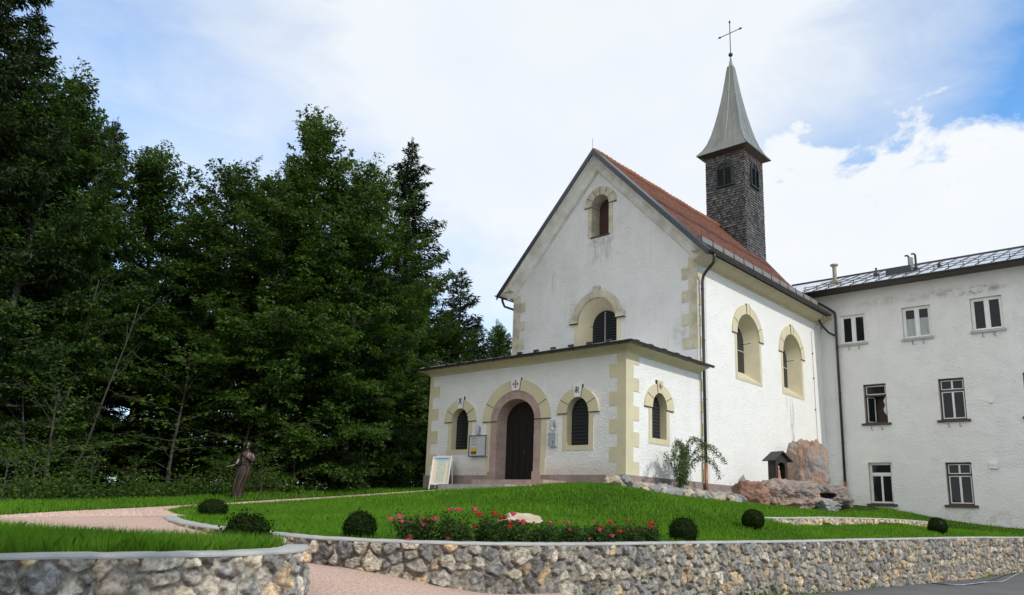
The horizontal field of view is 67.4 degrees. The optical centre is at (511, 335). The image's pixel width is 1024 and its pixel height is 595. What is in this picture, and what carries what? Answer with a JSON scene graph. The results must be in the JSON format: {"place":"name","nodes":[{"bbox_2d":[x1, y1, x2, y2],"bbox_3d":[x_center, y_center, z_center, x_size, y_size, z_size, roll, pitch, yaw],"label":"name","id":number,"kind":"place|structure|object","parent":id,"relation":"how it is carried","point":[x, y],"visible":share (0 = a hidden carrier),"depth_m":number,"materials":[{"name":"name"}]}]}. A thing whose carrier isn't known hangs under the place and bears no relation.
{"place":"outdoors","nodes":[
{"label":"outdoors","id":0,"kind":"place"},
{"bbox_2d":[0,486,422,514],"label":"grass","id":1,"kind":"structure","parent":0,"point":[11,506],"depth_m":21.13,"materials":[{"name":"green plant"}]},
{"bbox_2d":[0,485,534,517],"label":"path","id":2,"kind":"structure","parent":0,"point":[154,512],"depth_m":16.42,"materials":[{"name":"beige gravel"}]},
{"bbox_2d":[0,516,572,594],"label":"path","id":3,"kind":"structure","parent":0,"point":[337,584],"depth_m":9.62,"materials":[{"name":"gravel"}]},
{"bbox_2d":[0,544,311,594],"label":"stone wall","id":4,"kind":"structure","parent":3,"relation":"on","point":[282,570],"depth_m":6.17,"materials":[{"name":"stone"},{"name":"mortar"}]},
{"bbox_2d":[0,481,1023,541],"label":"ground","id":5,"kind":"structure","parent":0,"point":[861,508],"depth_m":20.47,"materials":[{"name":"green plant"}]},
{"bbox_2d":[0,313,41,489],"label":"slender trunk","id":6,"kind":"object","parent":5,"relation":"on","point":[23,430],"visible":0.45,"depth_m":23.48,"materials":[{"name":"brown plant"}]},
{"bbox_2d":[0,437,51,499],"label":"sapling","id":7,"kind":"object","parent":5,"relation":"on","point":[7,466],"visible":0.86,"depth_m":19.07,"materials":[{"name":"green plant"}]},
{"bbox_2d":[0,91,68,494],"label":"beech tree","id":8,"kind":"object","parent":5,"relation":"on","point":[18,105],"visible":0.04,"depth_m":27.86,"materials":[{"name":"green plant"}]},
{"bbox_2d":[2,433,85,498],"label":"sapling","id":9,"kind":"object","parent":5,"relation":"on","point":[39,456],"visible":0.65,"depth_m":20.60,"materials":[{"name":"green plant"}]},
{"bbox_2d":[0,0,107,481],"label":"spruce tree","id":10,"kind":"object","parent":5,"relation":"on","point":[15,67],"visible":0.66,"depth_m":24.91,"materials":[{"name":"green plant"}]},
{"bbox_2d":[0,7,110,495],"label":"spruce tree","id":11,"kind":"object","parent":5,"relation":"on","point":[41,60],"visible":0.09,"depth_m":29.66,"materials":[{"name":"green plant"}]},
{"bbox_2d":[0,363,137,498],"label":"sapling","id":12,"kind":"object","parent":5,"relation":"on","point":[52,426],"visible":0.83,"depth_m":22.00,"materials":[{"name":"green plant"}]},
{"bbox_2d":[0,95,143,482],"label":"maple tree","id":13,"kind":"object","parent":5,"relation":"on","point":[86,284],"visible":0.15,"depth_m":28.08,"materials":[{"name":"green plant"}]},
{"bbox_2d":[6,117,145,489],"bbox_3d":[-18.633,-1.634,33.754,6.665,17.706,6.310,0,-13,9],"label":"spruce tree","id":14,"kind":"object","parent":5,"relation":"on","point":[108,401],"visible":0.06,"depth_m":33.75,"materials":[{"name":"green plant"}]},
{"bbox_2d":[0,53,159,494],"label":"maple tree","id":15,"kind":"object","parent":5,"relation":"on","point":[81,168],"visible":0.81,"depth_m":25.49,"materials":[{"name":"green plant"}]},
{"bbox_2d":[42,272,123,483],"bbox_3d":[-14.335,1.629,25.292,2.328,7.702,0.699,2,-13,1],"label":"slender trunk","id":16,"kind":"object","parent":5,"relation":"on","point":[53,438],"visible":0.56,"depth_m":25.50,"materials":[{"name":"brown plant"}]},
{"bbox_2d":[48,250,128,479],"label":"beech tree","id":17,"kind":"object","parent":5,"relation":"on","point":[120,414],"depth_m":43.28,"materials":[{"name":"green plant"}]},
{"bbox_2d":[60,435,138,496],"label":"sapling","id":18,"kind":"object","parent":5,"relation":"on","point":[99,455],"visible":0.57,"depth_m":24.63,"materials":[{"name":"green plant"}]},
{"bbox_2d":[15,256,199,486],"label":"beech tree","id":19,"kind":"object","parent":5,"relation":"on","point":[110,411],"visible":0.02,"depth_m":42.96,"materials":[{"name":"green plant"}]},
{"bbox_2d":[61,291,172,492],"bbox_3d":[-13.188,2.006,25.743,3.141,7.238,0.504,0,-13,9],"label":"slender trunk","id":20,"kind":"object","parent":5,"relation":"on","point":[92,428],"visible":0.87,"depth_m":25.71,"materials":[{"name":"brown plant"}]},
{"bbox_2d":[108,452,163,497],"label":"sapling","id":21,"kind":"object","parent":5,"relation":"on","point":[137,465],"visible":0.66,"depth_m":25.59,"materials":[{"name":"green plant"}]},
{"bbox_2d":[95,271,185,478],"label":"beech tree","id":22,"kind":"object","parent":5,"relation":"on","point":[127,407],"visible":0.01,"depth_m":45.85,"materials":[{"name":"green plant"}]},
{"bbox_2d":[0,518,287,552],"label":"grass","id":23,"kind":"structure","parent":5,"relation":"on","point":[19,537],"depth_m":6.71,"materials":[{"name":"green plant"}]},
{"bbox_2d":[43,139,257,492],"bbox_3d":[-16.026,-1.125,33.762,10.034,16.220,10.679,-4,-14,25],"label":"beech tree","id":24,"kind":"object","parent":5,"relation":"on","point":[150,193],"visible":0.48,"depth_m":32.86,"materials":[{"name":"green plant"}]},
{"bbox_2d":[130,296,232,490],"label":"tree","id":25,"kind":"object","parent":5,"relation":"on","point":[165,465],"visible":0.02,"depth_m":43.01,"materials":[{"name":"green plant"}]},
{"bbox_2d":[96,337,268,490],"bbox_3d":[-12.611,3.128,29.714,6.030,6.255,6.132,-9,-17,41],"label":"sapling","id":26,"kind":"object","parent":5,"relation":"on","point":[177,424],"visible":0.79,"depth_m":29.18,"materials":[{"name":"green plant"}]},
{"bbox_2d":[57,155,331,489],"bbox_3d":[-13.285,-0.785,35.411,11.756,17.247,11.370,1,-13,6],"label":"beech tree","id":27,"kind":"object","parent":5,"relation":"on","point":[228,184],"visible":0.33,"depth_m":32.66,"materials":[{"name":"green plant"}]},
{"bbox_2d":[0,450,421,501],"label":"undergrowth","id":28,"kind":"object","parent":5,"relation":"on","point":[174,489],"visible":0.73,"depth_m":24.88,"materials":[{"name":"green plant"}]},
{"bbox_2d":[195,498,229,515],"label":"boxwood bush","id":29,"kind":"object","parent":5,"relation":"on","point":[213,506],"visible":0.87,"depth_m":16.04,"materials":[{"name":"green plant"}]},
{"bbox_2d":[194,460,235,493],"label":"sapling","id":30,"kind":"object","parent":5,"relation":"on","point":[217,476],"visible":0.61,"depth_m":27.55,"materials":[{"name":"green plant"}]},
{"bbox_2d":[224,441,255,498],"bbox_3d":[-9.095,4.466,25.622,0.970,1.916,0.473,5,-13,-14],"label":"statue","id":31,"kind":"object","parent":5,"relation":"on","point":[245,459],"visible":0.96,"depth_m":25.55,"materials":[{"name":"brown metal"}]},
{"bbox_2d":[160,359,330,488],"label":"sapling","id":32,"kind":"object","parent":5,"relation":"on","point":[230,438],"visible":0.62,"depth_m":30.33,"materials":[{"name":"green plant"}]},
{"bbox_2d":[218,506,276,538],"bbox_3d":[-2.871,2.086,8.319,0.640,0.480,0.603,-9,-17,41],"label":"boxwood bush","id":33,"kind":"object","parent":5,"relation":"on","point":[254,523],"visible":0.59,"depth_m":8.21,"materials":[{"name":"green plant"}]},
{"bbox_2d":[176,273,342,484],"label":"beech tree","id":34,"kind":"object","parent":5,"relation":"on","point":[259,287],"visible":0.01,"depth_m":42.56,"materials":[{"name":"green plant"}]},
{"bbox_2d":[153,163,366,493],"bbox_3d":[-10.155,-0.457,32.957,8.141,15.014,9.684,3,-13,-5],"label":"beech tree","id":35,"kind":"object","parent":5,"relation":"on","point":[232,332],"visible":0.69,"depth_m":31.20,"materials":[{"name":"green plant"}]},
{"bbox_2d":[231,449,295,495],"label":"sapling","id":36,"kind":"object","parent":5,"relation":"on","point":[257,477],"visible":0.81,"depth_m":27.82,"materials":[{"name":"green plant"}]},
{"bbox_2d":[181,103,406,490],"bbox_3d":[-9.415,-1.885,34.450,9.217,18.477,10.964,-6,-15,31],"label":"beech tree","id":37,"kind":"object","parent":5,"relation":"on","point":[319,146],"visible":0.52,"depth_m":33.05,"materials":[{"name":"green plant"}]},
{"bbox_2d":[261,429,327,491],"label":"sapling","id":38,"kind":"object","parent":5,"relation":"on","point":[289,460],"visible":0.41,"depth_m":30.62,"materials":[{"name":"green plant"}]},
{"bbox_2d":[298,451,345,489],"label":"sapling","id":39,"kind":"object","parent":5,"relation":"on","point":[327,458],"visible":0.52,"depth_m":32.13,"materials":[{"name":"green plant"}]},
{"bbox_2d":[281,370,408,488],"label":"sapling","id":40,"kind":"object","parent":5,"relation":"on","point":[357,440],"visible":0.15,"depth_m":33.51,"materials":[{"name":"green plant"}]},
{"bbox_2d":[237,152,460,489],"bbox_3d":[-7.247,-1.042,34.557,9.128,15.972,9.715,6,-13,-18],"label":"beech tree","id":41,"kind":"object","parent":5,"relation":"on","point":[369,211],"visible":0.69,"depth_m":33.24,"materials":[{"name":"green plant"}]},
{"bbox_2d":[299,276,400,483],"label":"spruce tree","id":42,"kind":"object","parent":5,"relation":"on","point":[339,407],"visible":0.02,"depth_m":41.76,"materials":[{"name":"green plant"}]},
{"bbox_2d":[341,508,376,537],"bbox_3d":[-2.161,2.695,10.918,0.499,0.500,0.502,-9,-17,41],"label":"boxwood bush","id":43,"kind":"object","parent":5,"relation":"on","point":[358,522],"visible":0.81,"depth_m":10.79,"materials":[{"name":"green plant"}]},
{"bbox_2d":[319,419,401,489],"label":"sapling","id":44,"kind":"object","parent":5,"relation":"on","point":[361,453],"visible":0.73,"depth_m":31.50,"materials":[{"name":"green plant"}]},
{"bbox_2d":[303,349,450,485],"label":"sapling","id":45,"kind":"object","parent":5,"relation":"on","point":[422,406],"visible":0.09,"depth_m":35.86,"materials":[{"name":"green plant"}]},
{"bbox_2d":[329,262,437,489],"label":"beech tree","id":46,"kind":"object","parent":5,"relation":"on","point":[389,403],"visible":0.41,"depth_m":34.44,"materials":[{"name":"green plant"}]},
{"bbox_2d":[312,137,469,488],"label":"spruce tree","id":47,"kind":"object","parent":5,"relation":"on","point":[418,210],"visible":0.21,"depth_m":43.74,"materials":[{"name":"green plant"}]},
{"bbox_2d":[357,405,427,488],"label":"sapling","id":48,"kind":"object","parent":5,"relation":"on","point":[393,474],"visible":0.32,"depth_m":34.05,"materials":[{"name":"green plant"}]},
{"bbox_2d":[335,276,457,486],"bbox_3d":[-5.266,2.515,38.696,6.489,11.399,7.720,-7,-15,34],"label":"beech tree","id":49,"kind":"object","parent":5,"relation":"on","point":[435,338],"visible":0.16,"depth_m":38.33,"materials":[{"name":"green plant"}]},
{"bbox_2d":[384,506,441,539],"bbox_3d":[-1.355,2.615,10.563,0.801,0.536,1.020,-9,-17,41],"label":"rose bush","id":50,"kind":"object","parent":5,"relation":"on","point":[414,530],"visible":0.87,"depth_m":10.44,"materials":[{"name":"green plant"}]},
{"bbox_2d":[428,456,452,488],"bbox_3d":[-2.643,5.158,28.785,0.847,1.263,0.430,-5,-15,29],"label":"display board","id":51,"kind":"object","parent":5,"relation":"on","point":[440,469],"visible":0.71,"depth_m":28.74,"materials":[{"name":"white paint"}]},
{"bbox_2d":[402,315,486,485],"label":"beech tree","id":52,"kind":"object","parent":5,"relation":"on","point":[454,349],"visible":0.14,"depth_m":44.24,"materials":[{"name":"green plant"}]},
{"bbox_2d":[415,507,483,540],"bbox_3d":[-0.867,2.635,10.593,0.753,0.539,0.958,-9,-17,41],"label":"rose bush","id":53,"kind":"object","parent":5,"relation":"on","point":[453,531],"visible":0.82,"depth_m":10.55,"materials":[{"name":"green plant"}]},
{"bbox_2d":[408,268,499,482],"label":"spruce tree","id":54,"kind":"object","parent":5,"relation":"on","point":[463,284],"visible":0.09,"depth_m":48.10,"materials":[{"name":"green plant"}]},
{"bbox_2d":[438,484,514,490],"bbox_3d":[-1.215,5.273,26.047,3.200,0.450,0.590,-9,-17,41],"label":"stone step","id":55,"kind":"object","parent":5,"relation":"on","point":[444,487],"visible":0.36,"depth_m":26.07,"materials":[{"name":"stone"}]},
{"bbox_2d":[472,320,511,357],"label":"beech tree","id":56,"kind":"object","parent":5,"relation":"on","point":[502,344],"visible":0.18,"depth_m":53.92,"materials":[{"name":"green plant"}]},
{"bbox_2d":[468,508,526,541],"bbox_3d":[-0.232,2.722,10.934,0.672,0.557,0.983,-9,-17,41],"label":"rose bush","id":57,"kind":"object","parent":5,"relation":"on","point":[491,532],"visible":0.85,"depth_m":10.76,"materials":[{"name":"green plant"}]},
{"bbox_2d":[502,519,534,541],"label":"rose bush","id":58,"kind":"object","parent":5,"relation":"on","point":[521,535],"visible":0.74,"depth_m":11.04,"materials":[{"name":"green plant"}]},
{"bbox_2d":[472,479,565,485],"bbox_3d":[0.191,5.170,26.014,3.250,0.535,1.190,-9,-17,41],"label":"stone step","id":59,"kind":"object","parent":5,"relation":"on","point":[505,481],"visible":0.36,"depth_m":25.45,"materials":[{"name":"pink stone"}]},
{"bbox_2d":[497,512,542,525],"bbox_3d":[0.150,3.481,14.578,0.884,0.249,0.523,2,-13,0],"label":"boulder","id":60,"kind":"object","parent":5,"relation":"on","point":[529,518],"visible":0.56,"depth_m":14.46,"materials":[{"name":"stone"}]},
{"bbox_2d":[529,520,563,541],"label":"rose bush","id":61,"kind":"object","parent":5,"relation":"on","point":[543,534],"visible":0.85,"depth_m":11.32,"materials":[{"name":"green plant"}]},
{"bbox_2d":[552,519,596,541],"bbox_3d":[0.931,3.040,11.852,0.660,0.411,0.788,-9,-17,41],"label":"rose bush","id":62,"kind":"object","parent":5,"relation":"on","point":[569,534],"visible":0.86,"depth_m":11.73,"materials":[{"name":"green plant"}]},
{"bbox_2d":[162,515,1023,594],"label":"stone wall","id":63,"kind":"structure","parent":5,"relation":"on","point":[746,567],"depth_m":12.89,"materials":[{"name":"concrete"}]},
{"bbox_2d":[573,520,616,541],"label":"rose bush","id":64,"kind":"object","parent":5,"relation":"on","point":[600,536],"visible":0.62,"depth_m":12.09,"materials":[{"name":"green plant"}]},
{"bbox_2d":[603,474,622,485],"bbox_3d":[2.973,4.359,22.740,0.523,0.336,0.803,25,-35,-3],"label":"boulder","id":65,"kind":"object","parent":5,"relation":"on","point":[614,479],"visible":0.59,"depth_m":22.54,"materials":[{"name":"beige stone"}]},
{"bbox_2d":[592,518,635,541],"bbox_3d":[1.691,3.231,12.664,0.682,0.442,1.056,-9,-17,41],"label":"rose bush","id":66,"kind":"object","parent":5,"relation":"on","point":[619,532],"visible":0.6,"depth_m":12.47,"materials":[{"name":"green plant"}]},
{"bbox_2d":[410,20,832,491],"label":"chapel","id":67,"kind":"structure","parent":5,"relation":"on","point":[651,321],"depth_m":30.51,"materials":[{"name":"paint"}]},
{"bbox_2d":[444,396,476,453],"bbox_3d":[-1.914,3.441,29.477,1.750,2.180,0.348,-9,-17,41],"label":"window","id":68,"kind":"structure","parent":67,"relation":"in","point":[460,415],"depth_m":29.61,"materials":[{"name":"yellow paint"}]},
{"bbox_2d":[468,435,487,456],"bbox_3d":[-1.244,4.079,28.445,0.900,0.790,0.147,-9,-17,41],"label":"notice board","id":69,"kind":"object","parent":67,"relation":"attached to","point":[478,446],"visible":1,"depth_m":28.38,"materials":[{"name":"grey"}]},
{"bbox_2d":[506,422,513,478],"bbox_3d":[-0.089,4.272,28.024,0.290,2.210,0.016,-9,-17,41],"label":"door leaf","id":70,"kind":"structure","parent":67,"relation":"in","point":[509,454],"depth_m":28.03,"materials":[{"name":"brown wood"}]},
{"bbox_2d":[512,422,519,479],"bbox_3d":[0.148,4.233,27.813,0.290,2.210,0.016,-9,-17,41],"label":"door leaf","id":71,"kind":"structure","parent":67,"relation":"in","point":[516,439],"depth_m":27.82,"materials":[{"name":"brown wood"}]},
{"bbox_2d":[505,402,533,479],"bbox_3d":[0.391,3.850,27.671,1.660,2.950,0.154,-9,-17,41],"label":"door leaf","id":72,"kind":"structure","parent":67,"relation":"in","point":[522,412],"depth_m":27.97,"materials":[{"name":"brown wood"}]},
{"bbox_2d":[519,422,526,479],"bbox_3d":[0.385,4.194,27.601,0.290,2.210,0.016,-9,-17,41],"label":"door leaf","id":73,"kind":"structure","parent":67,"relation":"in","point":[523,425],"depth_m":27.61,"materials":[{"name":"brown wood"}]},
{"bbox_2d":[525,421,533,479],"bbox_3d":[0.622,4.154,27.390,0.290,2.210,0.016,-9,-17,41],"label":"door leaf","id":74,"kind":"structure","parent":67,"relation":"in","point":[529,445],"depth_m":27.40,"materials":[{"name":"brown wood"}]},
{"bbox_2d":[548,432,556,446],"bbox_3d":[1.388,3.537,26.145,0.330,0.480,0.117,-9,-17,41],"label":"display case","id":75,"kind":"object","parent":67,"relation":"attached to","point":[552,439],"visible":1,"depth_m":26.09,"materials":[{"name":"metal"}]},
{"bbox_2d":[557,384,599,450],"bbox_3d":[2.274,2.735,25.744,1.770,2.210,0.348,-9,-17,41],"label":"window","id":76,"kind":"structure","parent":67,"relation":"in","point":[578,405],"depth_m":25.85,"materials":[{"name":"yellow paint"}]},
{"bbox_2d":[569,285,625,345],"bbox_3d":[3.702,-0.647,32.125,2.820,2.810,0.760,-9,-17,41],"label":"window","id":77,"kind":"structure","parent":67,"relation":"in","point":[599,313],"depth_m":32.45,"materials":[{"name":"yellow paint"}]},
{"bbox_2d":[584,186,616,238],"bbox_3d":[3.984,-5.283,33.149,1.680,2.280,0.676,-9,-17,41],"label":"window","id":78,"kind":"structure","parent":67,"relation":"in","point":[599,203],"depth_m":33.31,"materials":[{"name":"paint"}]},
{"bbox_2d":[644,380,673,445],"bbox_3d":[4.888,2.596,25.961,0.348,2.160,1.840,-9,-17,41],"label":"window","id":79,"kind":"structure","parent":67,"relation":"in","point":[658,400],"depth_m":26.14,"materials":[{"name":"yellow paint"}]},
{"bbox_2d":[715,161,733,188],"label":"louvre window","id":80,"kind":"structure","parent":67,"relation":"in","point":[724,170],"depth_m":41.73,"materials":[{"name":"grey wood"}]},
{"bbox_2d":[732,303,763,386],"bbox_3d":[9.557,0.323,31.855,0.652,3.330,2.860,-9,-17,41],"label":"window","id":81,"kind":"structure","parent":67,"relation":"in","point":[746,326],"depth_m":32.33,"materials":[{"name":"yellow paint"}]},
{"bbox_2d":[749,162,759,190],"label":"louvre window","id":82,"kind":"structure","parent":67,"relation":"in","point":[754,171],"depth_m":41.77,"materials":[{"name":"grey wood"}]},
{"bbox_2d":[779,324,804,399],"bbox_3d":[12.536,1.149,35.041,0.652,3.330,2.860,-9,-17,41],"label":"window","id":83,"kind":"structure","parent":67,"relation":"in","point":[791,348],"depth_m":35.53,"materials":[{"name":"yellow paint"}]},
{"bbox_2d":[605,520,650,541],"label":"rose bush","id":84,"kind":"object","parent":5,"relation":"on","point":[638,537],"visible":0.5,"depth_m":12.80,"materials":[{"name":"green plant"}]},
{"bbox_2d":[624,518,664,541],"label":"rose bush","id":85,"kind":"object","parent":5,"relation":"on","point":[654,533],"visible":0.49,"depth_m":13.14,"materials":[{"name":"green plant"}]},
{"bbox_2d":[666,516,699,540],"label":"boxwood bush","id":86,"kind":"object","parent":5,"relation":"on","point":[682,528],"visible":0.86,"depth_m":14.18,"materials":[{"name":"green plant"}]},
{"bbox_2d":[660,436,727,488],"bbox_3d":[5.855,4.319,25.410,1.275,2.009,3.618,-9,-17,41],"label":"arching shrub","id":87,"kind":"object","parent":5,"relation":"on","point":[683,464],"visible":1,"depth_m":25.26,"materials":[{"name":"green plant"}]},
{"bbox_2d":[731,480,770,504],"bbox_3d":[8.520,5.692,27.380,1.403,1.073,1.149,-3,-14,23],"label":"boulder","id":88,"kind":"object","parent":5,"relation":"on","point":[754,491],"visible":0.63,"depth_m":27.00,"materials":[{"name":"stone"}]},
{"bbox_2d":[741,508,764,528],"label":"boxwood bush","id":89,"kind":"object","parent":5,"relation":"on","point":[755,519],"visible":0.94,"depth_m":18.36,"materials":[{"name":"green plant"}]},
{"bbox_2d":[761,478,821,508],"bbox_3d":[9.799,5.847,27.833,2.708,1.398,1.900,-3,-14,23],"label":"boulder","id":90,"kind":"object","parent":5,"relation":"on","point":[796,493],"visible":0.5,"depth_m":27.16,"materials":[{"name":"grey stone"}]},
{"bbox_2d":[762,451,792,479],"bbox_3d":[10.011,5.020,28.903,0.950,1.338,0.616,8,-14,-25],"label":"wayside shrine","id":91,"kind":"object","parent":90,"relation":"on","point":[776,459],"visible":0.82,"depth_m":28.84,"materials":[{"name":"grey wood"}]},
{"bbox_2d":[786,438,830,483],"bbox_3d":[12.171,5.717,31.554,1.814,3.010,1.239,-3,-14,23],"label":"boulder","id":92,"kind":"object","parent":5,"relation":"on","point":[810,462],"visible":0.49,"depth_m":31.25,"materials":[{"name":"brown stone"}]},
{"bbox_2d":[814,498,841,511],"bbox_3d":[11.490,6.208,28.008,1.078,0.618,0.642,-2,-13,17],"label":"boulder","id":93,"kind":"object","parent":5,"relation":"on","point":[827,504],"visible":0.71,"depth_m":27.83,"materials":[{"name":"grey stone"}]},
{"bbox_2d":[812,483,853,509],"bbox_3d":[11.720,6.234,29.324,2.474,1.259,1.968,-3,-14,23],"label":"boulder","id":94,"kind":"object","parent":5,"relation":"on","point":[840,494],"visible":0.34,"depth_m":28.52,"materials":[{"name":"grey stone"}]},
{"bbox_2d":[764,517,927,526],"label":"stone wall","id":95,"kind":"structure","parent":5,"relation":"on","point":[821,520],"depth_m":24.20,"materials":[{"name":"stone"}]},
{"bbox_2d":[792,245,1023,554],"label":"wing building","id":96,"kind":"structure","parent":5,"relation":"on","point":[923,374],"depth_m":34.18,"materials":[{"name":"paint"}]},
{"bbox_2d":[839,313,867,348],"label":"window","id":97,"kind":"structure","parent":96,"relation":"in","point":[852,327],"depth_m":36.99,"materials":[{"name":"white paint"}]},
{"bbox_2d":[862,383,891,430],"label":"window","id":98,"kind":"structure","parent":96,"relation":"in","point":[876,413],"depth_m":35.94,"materials":[{"name":"brown paint"}]},
{"bbox_2d":[867,462,897,506],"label":"window","id":99,"kind":"structure","parent":96,"relation":"in","point":[880,474],"depth_m":34.92,"materials":[{"name":"white paint"}]},
{"bbox_2d":[901,304,933,344],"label":"window","id":100,"kind":"structure","parent":96,"relation":"in","point":[916,320],"depth_m":35.12,"materials":[{"name":"white paint"}]},
{"bbox_2d":[937,377,970,427],"bbox_3d":[19.251,2.930,33.491,1.290,2.172,0.370,-9,-17,41],"label":"window","id":101,"kind":"structure","parent":96,"relation":"in","point":[952,400],"depth_m":33.60,"materials":[{"name":"brown paint"}]},
{"bbox_2d":[944,462,978,507],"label":"window","id":102,"kind":"structure","parent":96,"relation":"in","point":[959,478],"depth_m":32.81,"materials":[{"name":"brown paint"}]},
{"bbox_2d":[969,295,1006,335],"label":"window","id":103,"kind":"structure","parent":96,"relation":"in","point":[987,312],"depth_m":33.27,"materials":[{"name":"white paint"}]},
{"bbox_2d":[927,517,947,533],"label":"boxwood bush","id":104,"kind":"object","parent":5,"relation":"on","point":[937,524],"visible":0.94,"depth_m":25.01,"materials":[{"name":"green plant"}]},
{"bbox_2d":[0,0,1023,486],"label":"sky","id":105,"kind":"structure","parent":0,"point":[889,130],"materials":[{"name":"blue"}]},
{"bbox_2d":[772,572,1023,594],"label":"road","id":106,"kind":"structure","parent":0,"point":[1013,585],"depth_m":20.14,"materials":[{"name":"grey asphalt"}]},
{"bbox_2d":[736,571,1023,594],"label":"weeds","id":107,"kind":"object","parent":106,"relation":"on","point":[781,592],"visible":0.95,"depth_m":16.77,"materials":[{"name":"green plant"}]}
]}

